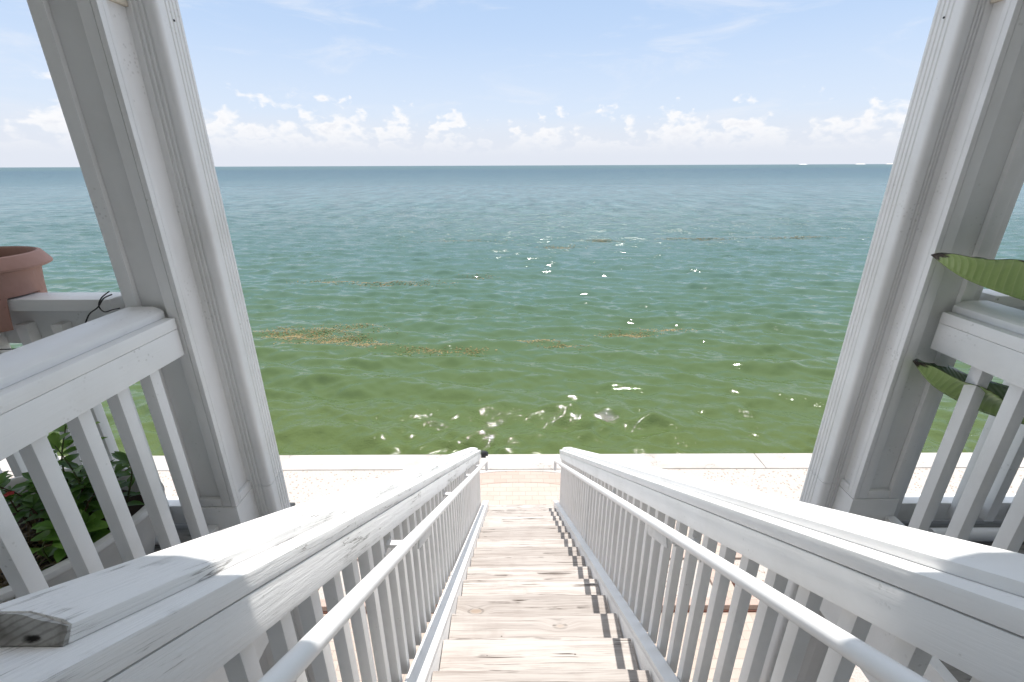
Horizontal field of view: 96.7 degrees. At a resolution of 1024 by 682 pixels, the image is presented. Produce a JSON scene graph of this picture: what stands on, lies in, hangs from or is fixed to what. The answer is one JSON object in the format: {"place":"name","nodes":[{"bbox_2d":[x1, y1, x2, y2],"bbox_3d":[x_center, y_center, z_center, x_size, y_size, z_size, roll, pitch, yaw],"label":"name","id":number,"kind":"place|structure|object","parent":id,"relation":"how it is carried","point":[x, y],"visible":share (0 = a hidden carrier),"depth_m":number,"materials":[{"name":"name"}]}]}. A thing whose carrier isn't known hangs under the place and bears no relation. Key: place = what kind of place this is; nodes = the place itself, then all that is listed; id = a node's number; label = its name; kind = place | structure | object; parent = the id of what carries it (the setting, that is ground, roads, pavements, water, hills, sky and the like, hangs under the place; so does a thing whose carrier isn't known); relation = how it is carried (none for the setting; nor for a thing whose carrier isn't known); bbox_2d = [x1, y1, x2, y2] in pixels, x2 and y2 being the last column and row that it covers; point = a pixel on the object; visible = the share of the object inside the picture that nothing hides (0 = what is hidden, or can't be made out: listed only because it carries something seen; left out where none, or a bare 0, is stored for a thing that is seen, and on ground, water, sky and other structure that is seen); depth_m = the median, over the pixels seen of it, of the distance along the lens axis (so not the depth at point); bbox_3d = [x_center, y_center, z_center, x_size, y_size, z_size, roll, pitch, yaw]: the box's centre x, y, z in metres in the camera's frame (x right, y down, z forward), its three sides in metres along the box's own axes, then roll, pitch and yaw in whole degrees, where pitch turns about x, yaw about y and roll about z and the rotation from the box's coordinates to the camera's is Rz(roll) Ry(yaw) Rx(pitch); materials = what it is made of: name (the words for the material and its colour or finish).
{"place":"outdoors","nodes":[
{"label":"outdoors","id":0,"kind":"place"},
{"bbox_2d":[0,0,937,166],"label":"sky","id":1,"kind":"structure","parent":0,"point":[279,82],"materials":[{"name":"blue"}]},
{"bbox_2d":[0,164,1023,455],"bbox_3d":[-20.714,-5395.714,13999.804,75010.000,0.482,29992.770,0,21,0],"label":"water","id":2,"kind":"structure","parent":0,"point":[750,366],"depth_m":22.60,"materials":[{"name":"green liquid"}]},
{"bbox_2d":[255,236,868,354],"bbox_3d":[9.397,-4.504,28.095,43.716,0.292,27.258,0,21,0],"label":"floating seaweed","id":3,"kind":"object","parent":2,"relation":"on","point":[359,344],"visible":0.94,"depth_m":17.06,"materials":[{"name":"plant"}]},
{"bbox_2d":[6,468,1023,681],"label":"shell ground","id":4,"kind":"structure","parent":0,"point":[303,486],"depth_m":7.97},
{"bbox_2d":[0,453,1023,471],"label":"seawall","id":5,"kind":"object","parent":4,"relation":"on","point":[546,461],"visible":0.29,"depth_m":8.45,"materials":[{"name":"concrete"}]},
{"bbox_2d":[480,469,560,472],"bbox_3d":[0.108,2.439,7.966,4.002,0.001,0.603,0,21,0],"label":"concrete apron","id":6,"kind":"object","parent":4,"relation":"on","point":[547,470],"visible":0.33,"depth_m":8.22,"materials":[{"name":"white concrete"}]},
{"bbox_2d":[323,482,854,681],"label":"paver court","id":7,"kind":"object","parent":4,"relation":"on","point":[521,493],"visible":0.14,"depth_m":5.59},
{"bbox_2d":[27,0,315,681],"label":"porch column","id":8,"kind":"structure","parent":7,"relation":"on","point":[123,77],"depth_m":1.43,"materials":[{"name":"paint"}]},
{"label":"deck joists","id":9,"kind":"structure","parent":8,"relation":"attached to","visible":0},
{"bbox_2d":[154,502,1023,681],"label":"deck","id":10,"kind":"structure","parent":9,"relation":"on","point":[183,532],"depth_m":1.90,"materials":[{"name":"grey wood"}]},
{"bbox_2d":[0,466,164,603],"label":"planter","id":11,"kind":"object","parent":10,"relation":"on","point":[63,571],"visible":0.21,"depth_m":1.44,"materials":[{"name":"white plastic"}]},
{"bbox_2d":[0,542,66,602],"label":"grass tuft","id":12,"kind":"object","parent":11,"relation":"in","point":[5,581],"visible":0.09,"depth_m":1.33,"materials":[{"name":"green plant"}]},
{"bbox_2d":[18,509,52,559],"bbox_3d":[-1.531,0.664,1.437,0.417,0.235,0.460,15,26,35],"label":"grass tuft","id":13,"kind":"object","parent":11,"relation":"in","point":[27,534],"visible":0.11,"depth_m":1.45,"materials":[{"name":"green plant"}]},
{"bbox_2d":[0,454,82,533],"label":"leafy plant","id":14,"kind":"object","parent":11,"relation":"in","point":[9,493],"visible":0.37,"depth_m":1.43,"materials":[{"name":"green plant"}]},
{"bbox_2d":[14,476,122,533],"bbox_3d":[-1.458,0.541,1.469,0.345,0.207,0.250,0,21,0],"label":"leafy plant","id":15,"kind":"object","parent":11,"relation":"in","point":[39,505],"visible":0.34,"depth_m":1.45,"materials":[{"name":"green plant"}]},
{"bbox_2d":[30,499,110,565],"bbox_3d":[-1.350,0.602,1.391,0.209,0.149,0.265,0,21,0],"label":"leafy plant","id":16,"kind":"object","parent":11,"relation":"on","point":[93,521],"visible":0.31,"depth_m":1.36,"materials":[{"name":"green plant"}]},
{"bbox_2d":[24,422,120,520],"bbox_3d":[-1.403,0.437,1.465,0.218,0.402,0.150,0,21,0],"label":"leafy plant","id":17,"kind":"object","parent":11,"relation":"in","point":[54,438],"visible":0.35,"depth_m":1.44,"materials":[{"name":"green plant"}]},
{"bbox_2d":[40,451,144,505],"bbox_3d":[-1.369,0.487,1.544,0.283,0.252,0.234,0,21,0],"label":"leafy plant","id":18,"kind":"object","parent":11,"relation":"on","point":[122,463],"visible":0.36,"depth_m":1.54,"materials":[{"name":"green plant"}]},
{"bbox_2d":[0,292,186,522],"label":"guard railing","id":19,"kind":"object","parent":10,"relation":"on","point":[36,317],"visible":0.23,"depth_m":1.58,"materials":[{"name":"white paint"}]},
{"bbox_2d":[0,246,52,332],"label":"flower pot","id":20,"kind":"object","parent":19,"relation":"on","point":[21,271],"visible":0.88,"depth_m":1.51,"materials":[{"name":"ceramic"}]},
{"bbox_2d":[0,291,119,349],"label":"light cord","id":21,"kind":"object","parent":19,"relation":"hanging from","point":[100,302],"visible":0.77,"depth_m":1.49,"materials":[{"name":"black plastic"}]},
{"bbox_2d":[0,307,218,597],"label":"guard railing","id":22,"kind":"object","parent":10,"relation":"on","point":[71,377],"visible":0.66,"depth_m":1.21,"materials":[{"name":"white paint"}]},
{"bbox_2d":[167,493,1015,681],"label":"deck edge","id":23,"kind":"object","parent":10,"relation":"attached to","point":[882,641],"depth_m":1.58,"materials":[{"name":"white paint"}]},
{"bbox_2d":[884,300,1023,552],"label":"guard railing","id":24,"kind":"object","parent":10,"relation":"on","point":[984,340],"visible":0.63,"depth_m":1.41,"materials":[{"name":"white paint"}]},
{"bbox_2d":[897,289,1023,520],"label":"guard railing","id":25,"kind":"object","parent":10,"relation":"on","point":[997,504],"visible":0.21,"depth_m":1.80,"materials":[{"name":"white paint"}]},
{"bbox_2d":[928,527,999,541],"bbox_3d":[3.593,0.772,1.831,3.820,0.052,0.052,0,21,0],"label":"pipe","id":26,"kind":"object","parent":10,"relation":"on","point":[986,534],"visible":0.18,"depth_m":1.81,"materials":[{"name":"paint"}]},
{"bbox_2d":[318,558,437,613],"bbox_3d":[-1.763,3.155,5.979,1.674,0.120,0.854,0,21,0],"label":"garden bed","id":27,"kind":"object","parent":7,"relation":"on","point":[322,599],"visible":0.02,"depth_m":5.75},
{"bbox_2d":[404,500,679,681],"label":"staircase","id":28,"kind":"structure","parent":7,"relation":"on","point":[531,593],"depth_m":2.79,"materials":[{"name":"brown wood"}]},
{"bbox_2d":[0,447,487,681],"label":"stair railing","id":29,"kind":"object","parent":28,"relation":"attached to","point":[202,608],"visible":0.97,"depth_m":0.91,"materials":[{"name":"white paint"}]},
{"bbox_2d":[481,450,487,457],"bbox_3d":[-0.405,1.678,6.756,0.103,0.086,0.090,0,21,0],"label":"post light","id":30,"kind":"object","parent":29,"relation":"attached to","point":[484,454],"visible":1,"depth_m":6.72,"materials":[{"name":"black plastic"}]},
{"bbox_2d":[554,447,1023,681],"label":"stair railing","id":31,"kind":"object","parent":28,"relation":"attached to","point":[923,597],"visible":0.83,"depth_m":1.18,"materials":[{"name":"white paint"}]},
{"bbox_2d":[633,552,730,612],"bbox_3d":[1.877,3.141,5.979,1.654,0.120,0.854,0,21,0],"label":"garden bed","id":32,"kind":"object","parent":7,"relation":"on","point":[727,605],"visible":0.08,"depth_m":5.78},
{"bbox_2d":[759,0,1023,681],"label":"porch column","id":33,"kind":"structure","parent":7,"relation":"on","point":[955,181],"depth_m":1.49,"materials":[{"name":"paint"}]},
{"bbox_2d":[480,471,720,545],"bbox_3d":[0.141,2.934,6.753,7.611,0.062,3.112,0,21,0],"label":"paver border","id":34,"kind":"object","parent":4,"relation":"on","point":[519,476],"visible":0.11,"depth_m":8.03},
{"bbox_2d":[731,552,767,611],"bbox_3d":[3.612,3.135,5.979,1.424,0.120,0.854,0,21,0],"label":"garden bed","id":35,"kind":"object","parent":4,"relation":"on","point":[761,576],"visible":0.1,"depth_m":6.00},
{"bbox_3d":[2.023,0.837,1.430,0.456,0.232,0.456,0,21,0],"label":"glazed pot","id":36,"kind":"object","parent":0,"visible":0},
{"bbox_2d":[913,252,1023,423],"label":"banana plant","id":37,"kind":"object","parent":36,"relation":"in","point":[1004,276],"visible":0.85,"depth_m":1.37,"materials":[{"name":"green plant"}]}
]}

